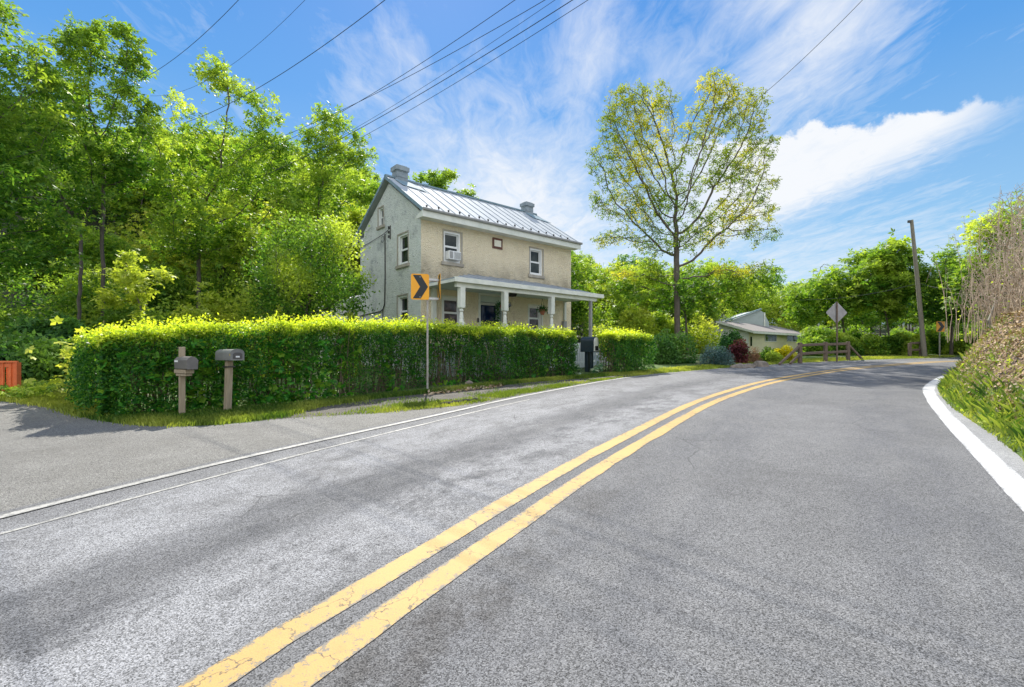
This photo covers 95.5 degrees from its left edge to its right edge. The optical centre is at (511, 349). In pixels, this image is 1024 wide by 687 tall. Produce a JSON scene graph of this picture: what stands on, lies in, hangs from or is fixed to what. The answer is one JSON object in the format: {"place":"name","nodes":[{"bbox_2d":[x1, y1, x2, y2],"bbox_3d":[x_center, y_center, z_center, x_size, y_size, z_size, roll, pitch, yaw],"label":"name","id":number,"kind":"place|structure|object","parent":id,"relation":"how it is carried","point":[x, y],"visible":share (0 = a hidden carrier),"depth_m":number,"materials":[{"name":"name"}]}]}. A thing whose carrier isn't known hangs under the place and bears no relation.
{"place":"outdoors","nodes":[
{"label":"outdoors","id":0,"kind":"place"},
{"bbox_2d":[0,401,483,511],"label":"driveway","id":1,"kind":"structure","parent":0,"point":[46,454],"depth_m":6.13,"materials":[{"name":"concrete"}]},
{"bbox_2d":[262,373,657,420],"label":"gravel path","id":2,"kind":"structure","parent":0,"point":[331,409],"depth_m":10.21,"materials":[{"name":"grey gravel"}]},
{"bbox_2d":[269,373,644,419],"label":"gravel weeds","id":3,"kind":"object","parent":2,"relation":"on","point":[479,393],"visible":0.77,"depth_m":9.96,"materials":[{"name":"green plant"}]},
{"bbox_2d":[339,371,664,414],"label":"verge grass","id":4,"kind":"structure","parent":2,"relation":"on","point":[422,403],"depth_m":9.97,"materials":[{"name":"green plant"}]},
{"bbox_2d":[317,164,607,376],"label":"house","id":5,"kind":"structure","parent":0,"point":[519,260],"depth_m":18.99,"materials":[{"name":"beige paint"}]},
{"bbox_2d":[395,230,409,269],"bbox_3d":[-4.193,-3.880,18.087,0.240,1.380,1.060,0,0,-41],"label":"window","id":6,"kind":"structure","parent":5,"relation":"in","point":[404,238],"depth_m":18.19,"materials":[{"name":"white glass"}]},
{"bbox_2d":[442,295,459,325],"bbox_3d":[-2.345,-1.460,17.944,0.960,1.220,0.184,0,0,-41],"label":"window","id":7,"kind":"structure","parent":5,"relation":"in","point":[450,311],"depth_m":17.96,"materials":[{"name":"white glass"}]},
{"bbox_2d":[441,229,463,266],"bbox_3d":[-2.330,-3.910,17.919,1.010,1.360,0.240,0,0,-41],"label":"window","id":8,"kind":"structure","parent":5,"relation":"in","point":[451,240],"depth_m":17.98,"materials":[{"name":"white glass"}]},
{"bbox_2d":[481,302,496,343],"bbox_3d":[-1.040,-1.040,19.373,1.060,1.840,0.060,0,0,-41],"label":"door","id":9,"kind":"structure","parent":5,"relation":"in","point":[487,309],"depth_m":19.37,"materials":[{"name":"blue glass"}]},
{"bbox_2d":[528,304,542,329],"bbox_3d":[0.994,-1.440,20.803,0.910,1.180,0.184,0,0,-41],"label":"window","id":10,"kind":"structure","parent":5,"relation":"in","point":[534,319],"depth_m":20.85,"materials":[{"name":"white glass"}]},
{"bbox_2d":[528,246,544,278],"bbox_3d":[1.046,-3.890,20.810,1.000,1.360,0.240,0,0,-41],"label":"window","id":11,"kind":"structure","parent":5,"relation":"in","point":[536,256],"depth_m":20.89,"materials":[{"name":"white glass"}]},
{"bbox_2d":[0,176,960,425],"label":"ground","id":12,"kind":"structure","parent":0,"point":[96,223],"depth_m":23.18,"materials":[{"name":"green plant"}]},
{"bbox_2d":[0,361,20,391],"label":"railing","id":13,"kind":"object","parent":12,"relation":"on","point":[13,373],"visible":0.65,"depth_m":10.71,"materials":[{"name":"orange paint"}]},
{"bbox_2d":[0,232,52,321],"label":"woodland bush","id":14,"kind":"object","parent":12,"relation":"on","point":[28,285],"visible":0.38,"depth_m":20.15,"materials":[{"name":"green plant"}]},
{"bbox_2d":[0,379,64,399],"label":"ground cover","id":15,"kind":"object","parent":12,"relation":"on","point":[28,389],"visible":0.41,"depth_m":10.33,"materials":[{"name":"green plant"}]},
{"bbox_2d":[0,298,67,337],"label":"woodland bush","id":16,"kind":"object","parent":12,"relation":"on","point":[15,311],"visible":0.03,"depth_m":14.80,"materials":[{"name":"green plant"}]},
{"bbox_2d":[0,328,73,384],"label":"woodland bush","id":17,"kind":"object","parent":12,"relation":"on","point":[30,367],"visible":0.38,"depth_m":12.10,"materials":[{"name":"green plant"}]},
{"bbox_2d":[0,311,90,350],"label":"woodland bush","id":18,"kind":"object","parent":12,"relation":"on","point":[66,327],"visible":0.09,"depth_m":13.58,"materials":[{"name":"green plant"}]},
{"bbox_2d":[0,212,97,289],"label":"woodland bush","id":19,"kind":"object","parent":12,"relation":"on","point":[39,242],"visible":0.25,"depth_m":24.57,"materials":[{"name":"green plant"}]},
{"bbox_2d":[0,0,99,295],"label":"leafy tree","id":20,"kind":"object","parent":12,"relation":"on","point":[10,204],"visible":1,"depth_m":14.26,"materials":[{"name":"green plant"}]},
{"bbox_2d":[0,385,107,418],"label":"lawn grass","id":21,"kind":"structure","parent":12,"relation":"on","point":[58,402],"depth_m":9.37,"materials":[{"name":"green plant"}]},
{"bbox_2d":[0,83,142,321],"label":"tall tree","id":22,"kind":"object","parent":12,"relation":"on","point":[59,154],"visible":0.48,"depth_m":17.86,"materials":[{"name":"green plant"}]},
{"bbox_2d":[2,8,163,323],"bbox_3d":[-17.369,-6.676,18.998,5.699,14.210,3.008,0,0,0],"label":"tall tree","id":23,"kind":"object","parent":12,"relation":"on","point":[79,39],"visible":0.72,"depth_m":18.76,"materials":[{"name":"green plant"}]},
{"bbox_2d":[33,250,151,330],"bbox_3d":[-17.922,-1.979,20.002,4.083,4.307,4.222,0,0,-27],"label":"woodland bush","id":24,"kind":"object","parent":12,"relation":"on","point":[66,298],"visible":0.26,"depth_m":19.10,"materials":[{"name":"green plant"}]},
{"bbox_2d":[35,225,162,290],"bbox_3d":[-23.926,-5.112,27.402,6.722,4.266,6.056,0,0,0],"label":"woodland bush","id":25,"kind":"object","parent":12,"relation":"on","point":[112,247],"visible":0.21,"depth_m":25.89,"materials":[{"name":"green plant"}]},
{"bbox_2d":[52,144,162,234],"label":"forest tree","id":26,"kind":"object","parent":12,"relation":"on","point":[79,177],"visible":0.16,"depth_m":31.61,"materials":[{"name":"green plant"}]},
{"bbox_2d":[63,323,153,413],"bbox_3d":[-8.120,0.320,9.361,2.233,1.769,1.361,0,0,41],"label":"hedge","id":27,"kind":"object","parent":12,"relation":"on","point":[84,356],"visible":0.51,"depth_m":8.50,"materials":[{"name":"green plant"}]},
{"bbox_2d":[23,316,96,398],"bbox_3d":[-9.391,0.381,10.193,1.424,2.240,1.743,0,0,0],"label":"vine","id":28,"kind":"object","parent":27,"relation":"hanging from","point":[64,351],"visible":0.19,"depth_m":9.82,"materials":[{"name":"green plant"}]},
{"bbox_2d":[88,293,165,363],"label":"woodland bush","id":29,"kind":"object","parent":12,"relation":"on","point":[118,316],"visible":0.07,"depth_m":16.70,"materials":[{"name":"green plant"}]},
{"bbox_2d":[91,249,178,383],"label":"sapling","id":30,"kind":"object","parent":12,"relation":"on","point":[132,279],"visible":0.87,"depth_m":12.88,"materials":[{"name":"green plant"}]},
{"bbox_2d":[109,261,201,320],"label":"woodland bush","id":31,"kind":"object","parent":12,"relation":"on","point":[176,286],"visible":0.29,"depth_m":24.45,"materials":[{"name":"green plant"}]},
{"bbox_2d":[98,144,227,264],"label":"forest tree","id":32,"kind":"object","parent":12,"relation":"on","point":[123,220],"visible":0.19,"depth_m":31.78,"materials":[{"name":"green plant"}]},
{"bbox_2d":[111,210,223,292],"bbox_3d":[-23.203,-6.644,31.798,7.124,5.405,7.100,0,0,0],"label":"woodland bush","id":33,"kind":"object","parent":12,"relation":"on","point":[170,260],"visible":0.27,"depth_m":30.81,"materials":[{"name":"green plant"}]},
{"bbox_2d":[174,347,197,413],"bbox_3d":[-5.716,0.611,8.138,0.480,1.331,0.187,0,0,30],"label":"mailbox","id":34,"kind":"object","parent":12,"relation":"on","point":[184,365],"visible":0.95,"depth_m":8.12,"materials":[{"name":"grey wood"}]},
{"bbox_2d":[163,303,220,376],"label":"woodland bush","id":35,"kind":"object","parent":12,"relation":"on","point":[193,313],"visible":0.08,"depth_m":15.96,"materials":[{"name":"green plant"}]},
{"bbox_2d":[185,281,240,368],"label":"woodland bush","id":36,"kind":"object","parent":12,"relation":"on","point":[211,303],"visible":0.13,"depth_m":16.99,"materials":[{"name":"green plant"}]},
{"bbox_2d":[120,45,308,308],"bbox_3d":[-15.225,-7.804,23.689,8.397,15.428,5.812,0,0,23],"label":"leafy tree","id":37,"kind":"object","parent":12,"relation":"on","point":[201,241],"visible":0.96,"depth_m":23.46,"materials":[{"name":"green plant"}]},
{"bbox_2d":[161,256,273,323],"bbox_3d":[-17.307,-3.033,27.126,6.226,4.931,5.360,0,0,0],"label":"woodland bush","id":38,"kind":"object","parent":12,"relation":"on","point":[210,278],"visible":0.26,"depth_m":26.56,"materials":[{"name":"green plant"}]},
{"bbox_2d":[215,349,243,409],"bbox_3d":[-5.200,0.616,8.565,0.524,1.273,0.250,0,0,30],"label":"mailbox","id":39,"kind":"object","parent":12,"relation":"on","point":[229,354],"visible":0.88,"depth_m":8.53,"materials":[{"name":"grey wood"}]},
{"bbox_2d":[184,127,291,289],"bbox_3d":[-20.803,-9.921,36.733,8.139,12.643,12.167,0,0,-21],"label":"forest tree","id":40,"kind":"object","parent":12,"relation":"on","point":[214,155],"visible":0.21,"depth_m":33.60,"materials":[{"name":"green plant"}]},
{"bbox_2d":[223,280,267,369],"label":"woodland bush","id":41,"kind":"object","parent":12,"relation":"on","point":[241,310],"visible":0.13,"depth_m":17.92,"materials":[{"name":"green plant"}]},
{"bbox_2d":[225,243,315,344],"bbox_3d":[-14.540,-3.442,28.216,5.398,6.699,3.686,0,0,0],"label":"woodland bush","id":42,"kind":"object","parent":12,"relation":"on","point":[235,293],"visible":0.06,"depth_m":27.65,"materials":[{"name":"green plant"}]},
{"bbox_2d":[202,190,346,317],"bbox_3d":[-16.074,-6.029,31.192,9.665,9.449,13.715,0,0,-27],"label":"forest tree","id":43,"kind":"object","parent":12,"relation":"on","point":[254,210],"visible":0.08,"depth_m":30.52,"materials":[{"name":"green plant"}]},
{"bbox_2d":[226,203,379,368],"bbox_3d":[-7.039,-1.968,15.829,5.041,5.879,4.006,0,0,0],"label":"leafy tree","id":44,"kind":"object","parent":12,"relation":"on","point":[308,268],"visible":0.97,"depth_m":15.39,"materials":[{"name":"green plant"}]},
{"bbox_2d":[254,162,369,278],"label":"forest tree","id":45,"kind":"object","parent":12,"relation":"on","point":[332,201],"visible":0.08,"depth_m":36.26,"materials":[{"name":"green plant"}]},
{"bbox_2d":[259,199,368,296],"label":"forest tree","id":46,"kind":"object","parent":12,"relation":"on","point":[356,216],"visible":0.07,"depth_m":33.23,"materials":[{"name":"green plant"}]},
{"bbox_2d":[270,102,381,315],"bbox_3d":[-10.452,-7.121,27.012,6.540,14.896,4.238,0,0,-27],"label":"leafy tree","id":47,"kind":"object","parent":12,"relation":"on","point":[322,179],"visible":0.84,"depth_m":26.70,"materials":[{"name":"green plant"}]},
{"bbox_2d":[93,310,578,416],"bbox_3d":[-2.782,0.123,12.326,12.330,2.219,1.744,0,0,-42],"label":"hedge","id":48,"kind":"object","parent":12,"relation":"on","point":[124,339],"visible":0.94,"depth_m":10.54,"materials":[{"name":"green plant"}]},
{"bbox_2d":[68,369,646,427],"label":"hedge foot grass","id":49,"kind":"structure","parent":12,"relation":"on","point":[220,416],"depth_m":8.41,"materials":[{"name":"green plant"}]},
{"bbox_2d":[411,274,440,388],"bbox_3d":[-2.236,-0.375,12.035,0.742,3.190,0.454,0,0,-12],"label":"chevron sign","id":50,"kind":"object","parent":12,"relation":"on","point":[419,286],"visible":0.98,"depth_m":11.92,"materials":[{"name":"metal"}]},
{"bbox_2d":[408,167,477,197],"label":"background tree","id":51,"kind":"object","parent":12,"relation":"on","point":[439,180],"visible":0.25,"depth_m":33.52,"materials":[{"name":"green plant"}]},
{"bbox_2d":[407,343,543,381],"bbox_3d":[-0.990,0.303,15.344,5.288,1.291,0.150,0,0,-35],"label":"picket fence","id":52,"kind":"object","parent":12,"relation":"on","point":[452,369],"visible":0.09,"depth_m":14.65,"materials":[{"name":"white paint"}]},
{"bbox_2d":[571,255,593,322],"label":"forest tree","id":53,"kind":"object","parent":12,"relation":"on","point":[577,303],"visible":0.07,"depth_m":43.37,"materials":[{"name":"green plant"}]},
{"bbox_2d":[571,258,606,344],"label":"forest tree","id":54,"kind":"object","parent":12,"relation":"on","point":[589,267],"visible":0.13,"depth_m":48.17,"materials":[{"name":"green plant"}]},
{"bbox_2d":[580,337,598,371],"bbox_3d":[2.878,0.213,17.133,0.620,1.400,0.361,0,0,42],"label":"mailbox","id":55,"kind":"object","parent":12,"relation":"on","point":[589,346],"visible":0.8,"depth_m":17.04,"materials":[{"name":"black plastic"}]},
{"bbox_2d":[571,298,615,345],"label":"woodland bush","id":56,"kind":"object","parent":12,"relation":"on","point":[596,319],"visible":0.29,"depth_m":33.78,"materials":[{"name":"green plant"}]},
{"bbox_2d":[575,257,663,323],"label":"forest tree","id":57,"kind":"object","parent":12,"relation":"on","point":[609,270],"visible":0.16,"depth_m":43.38,"materials":[{"name":"green plant"}]},
{"bbox_2d":[602,288,643,328],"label":"woodland bush","id":58,"kind":"object","parent":12,"relation":"on","point":[621,306],"visible":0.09,"depth_m":39.67,"materials":[{"name":"green plant"}]},
{"bbox_2d":[596,326,656,372],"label":"hedge","id":59,"kind":"object","parent":12,"relation":"on","point":[628,352],"visible":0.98,"depth_m":16.86,"materials":[{"name":"green plant"}]},
{"bbox_2d":[613,305,659,355],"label":"woodland bush","id":60,"kind":"object","parent":12,"relation":"on","point":[634,320],"visible":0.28,"depth_m":29.44,"materials":[{"name":"green plant"}]},
{"bbox_2d":[644,309,693,353],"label":"woodland bush","id":61,"kind":"object","parent":12,"relation":"on","point":[665,322],"visible":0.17,"depth_m":33.45,"materials":[{"name":"green plant"}]},
{"bbox_2d":[645,328,698,364],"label":"round shrub","id":62,"kind":"object","parent":12,"relation":"on","point":[667,345],"visible":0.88,"depth_m":21.64,"materials":[{"name":"green plant"}]},
{"bbox_2d":[582,66,783,344],"bbox_3d":[11.102,-8.920,30.013,12.989,18.667,4.482,0,0,0],"label":"open tree","id":63,"kind":"object","parent":12,"relation":"on","point":[656,209],"visible":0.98,"depth_m":29.71,"materials":[{"name":"green plant"}]},
{"bbox_2d":[647,256,725,331],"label":"forest tree","id":64,"kind":"object","parent":12,"relation":"on","point":[688,267],"visible":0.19,"depth_m":43.03,"materials":[{"name":"green plant"}]},
{"bbox_2d":[587,249,786,350],"bbox_3d":[11.968,-3.187,31.551,13.641,7.173,6.523,0,0,0],"label":"open tree","id":65,"kind":"object","parent":12,"relation":"on","point":[723,286],"visible":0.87,"depth_m":30.90,"materials":[{"name":"green plant"}]},
{"bbox_2d":[684,311,722,353],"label":"woodland bush","id":66,"kind":"object","parent":12,"relation":"on","point":[703,340],"visible":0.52,"depth_m":32.51,"materials":[{"name":"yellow plant"}]},
{"bbox_2d":[699,342,734,364],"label":"blue spruce","id":67,"kind":"object","parent":12,"relation":"on","point":[716,357],"visible":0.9,"depth_m":20.28,"materials":[{"name":"teal plant"}]},
{"bbox_2d":[714,328,751,359],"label":"yew shrub","id":68,"kind":"object","parent":12,"relation":"on","point":[730,339],"visible":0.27,"depth_m":24.40,"materials":[{"name":"green plant"}]},
{"bbox_2d":[726,338,750,363],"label":"red maple shrub","id":69,"kind":"object","parent":12,"relation":"on","point":[737,350],"visible":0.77,"depth_m":21.30,"materials":[{"name":"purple plant"}]},
{"bbox_2d":[689,308,808,352],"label":"ranch house","id":70,"kind":"structure","parent":12,"relation":"on","point":[756,329],"depth_m":43.47,"materials":[{"name":"beige"}]},
{"bbox_2d":[719,283,784,324],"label":"forest tree","id":71,"kind":"object","parent":12,"relation":"on","point":[766,304],"visible":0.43,"depth_m":52.45,"materials":[{"name":"green plant"}]},
{"bbox_2d":[765,308,808,332],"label":"woodland bush","id":72,"kind":"object","parent":12,"relation":"on","point":[783,325],"visible":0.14,"depth_m":51.28,"materials":[{"name":"green plant"}]},
{"bbox_2d":[643,354,954,372],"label":"verge grass","id":73,"kind":"structure","parent":12,"relation":"on","point":[677,368],"depth_m":22.84,"materials":[{"name":"green plant"}]},
{"bbox_2d":[796,324,839,342],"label":"roadside bush","id":74,"kind":"object","parent":12,"relation":"on","point":[819,330],"visible":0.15,"depth_m":41.91,"materials":[{"name":"green plant"}]},
{"bbox_2d":[801,335,834,355],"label":"roadside bush","id":75,"kind":"object","parent":12,"relation":"on","point":[810,339],"visible":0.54,"depth_m":28.48,"materials":[{"name":"green plant"}]},
{"bbox_2d":[778,341,862,364],"bbox_3d":[15.069,0.196,22.635,7.981,1.270,0.329,0,0,-32],"label":"rail fence","id":76,"kind":"object","parent":12,"relation":"on","point":[825,352],"visible":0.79,"depth_m":22.81,"materials":[{"name":"brown wood"}]},
{"bbox_2d":[826,302,846,361],"bbox_3d":[15.931,-0.792,22.799,1.080,3.160,0.050,0,0,-4],"label":"diamond sign","id":77,"kind":"object","parent":12,"relation":"on","point":[836,312],"visible":0.88,"depth_m":22.80,"materials":[{"name":"grey metal"}]},
{"bbox_2d":[777,245,914,332],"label":"roadside tree","id":78,"kind":"object","parent":12,"relation":"on","point":[807,309],"visible":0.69,"depth_m":32.34,"materials":[{"name":"green plant"}]},
{"bbox_2d":[826,332,865,354],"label":"roadside bush","id":79,"kind":"object","parent":12,"relation":"on","point":[854,343],"visible":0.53,"depth_m":29.35,"materials":[{"name":"green plant"}]},
{"bbox_2d":[828,309,907,334],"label":"forest tree","id":80,"kind":"object","parent":12,"relation":"on","point":[868,318],"visible":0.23,"depth_m":42.66,"materials":[{"name":"green plant"}]},
{"bbox_2d":[856,332,890,354],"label":"roadside bush","id":81,"kind":"object","parent":12,"relation":"on","point":[874,344],"visible":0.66,"depth_m":29.37,"materials":[{"name":"green plant"}]},
{"bbox_2d":[839,228,929,335],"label":"roadside tree","id":82,"kind":"object","parent":12,"relation":"on","point":[890,261],"visible":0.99,"depth_m":30.23,"materials":[{"name":"green plant"}]},
{"bbox_2d":[880,331,910,354],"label":"roadside bush","id":83,"kind":"object","parent":12,"relation":"on","point":[896,341],"visible":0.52,"depth_m":29.82,"materials":[{"name":"green plant"}]},
{"bbox_2d":[900,333,930,354],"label":"roadside bush","id":84,"kind":"object","parent":12,"relation":"on","point":[916,337],"visible":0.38,"depth_m":29.14,"materials":[{"name":"green plant"}]},
{"bbox_2d":[907,220,926,355],"bbox_3d":[23.552,-3.413,27.000,1.111,8.288,0.260,0,0,0],"label":"utility pole","id":85,"kind":"object","parent":12,"relation":"on","point":[920,310],"visible":0.83,"depth_m":26.92,"materials":[{"name":"brown wood"}]},
{"bbox_2d":[925,329,953,353],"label":"roadside bush","id":86,"kind":"object","parent":12,"relation":"on","point":[932,336],"visible":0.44,"depth_m":31.15,"materials":[{"name":"green plant"}]},
{"bbox_2d":[941,330,979,354],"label":"roadside bush","id":87,"kind":"object","parent":12,"relation":"on","point":[959,345],"visible":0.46,"depth_m":29.76,"materials":[{"name":"green plant"}]},
{"bbox_2d":[906,240,1023,354],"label":"roadside tree","id":88,"kind":"object","parent":12,"relation":"on","point":[933,280],"visible":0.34,"depth_m":28.82,"materials":[{"name":"green plant"}]},
{"bbox_2d":[942,189,1023,303],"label":"bank tree","id":89,"kind":"object","parent":12,"relation":"on","point":[972,224],"visible":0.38,"depth_m":23.89,"materials":[{"name":"green plant"}]},
{"bbox_2d":[0,357,1023,686],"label":"road","id":90,"kind":"structure","parent":0,"point":[862,525],"depth_m":3.13,"materials":[{"name":"grey asphalt"}]},
{"bbox_2d":[0,399,529,534],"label":"old white edge line","id":91,"kind":"object","parent":90,"relation":"on","point":[93,508],"visible":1,"depth_m":4.66,"materials":[{"name":"paint"}]},
{"bbox_2d":[0,357,958,517],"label":"white edge line","id":92,"kind":"object","parent":90,"relation":"on","point":[99,491],"visible":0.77,"depth_m":5.29,"materials":[{"name":"paint"}]},
{"bbox_2d":[177,361,939,686],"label":"yellow line","id":93,"kind":"object","parent":90,"relation":"on","point":[230,669],"visible":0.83,"depth_m":2.76,"materials":[{"name":"paint"}]},
{"bbox_2d":[263,361,958,686],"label":"yellow line","id":94,"kind":"object","parent":90,"relation":"on","point":[318,664],"visible":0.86,"depth_m":2.76,"materials":[{"name":"paint"}]},
{"bbox_2d":[922,376,1023,511],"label":"white edge line","id":95,"kind":"object","parent":90,"relation":"on","point":[1007,478],"visible":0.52,"depth_m":5.70,"materials":[{"name":"paint"}]},
{"bbox_2d":[935,384,1023,477],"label":"road edge","id":96,"kind":"object","parent":90,"relation":"on","point":[1010,458],"visible":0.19,"depth_m":6.22,"materials":[{"name":"concrete"}]},
{"bbox_2d":[0,0,1023,323],"label":"sky","id":97,"kind":"structure","parent":0,"point":[907,110],"materials":[{"name":"blue"}]},
{"bbox_2d":[937,312,1023,460],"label":"bank","id":98,"kind":"structure","parent":0,"point":[1012,363],"depth_m":9.14,"materials":[{"name":"green plant"}]},
{"bbox_2d":[926,183,1023,343],"bbox_3d":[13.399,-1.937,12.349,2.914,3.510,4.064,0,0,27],"label":"dead brush","id":99,"kind":"object","parent":98,"relation":"on","point":[1004,284],"visible":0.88,"depth_m":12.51,"materials":[{"name":"brown plant"}]},
{"bbox_2d":[937,341,1023,450],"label":"tall grass","id":100,"kind":"structure","parent":98,"relation":"on","point":[1003,427],"depth_m":8.14,"materials":[{"name":"green plant"}]},
{"bbox_2d":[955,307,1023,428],"bbox_3d":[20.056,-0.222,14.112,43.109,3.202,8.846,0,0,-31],"label":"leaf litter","id":101,"kind":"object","parent":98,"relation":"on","point":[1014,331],"visible":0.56,"depth_m":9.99,"materials":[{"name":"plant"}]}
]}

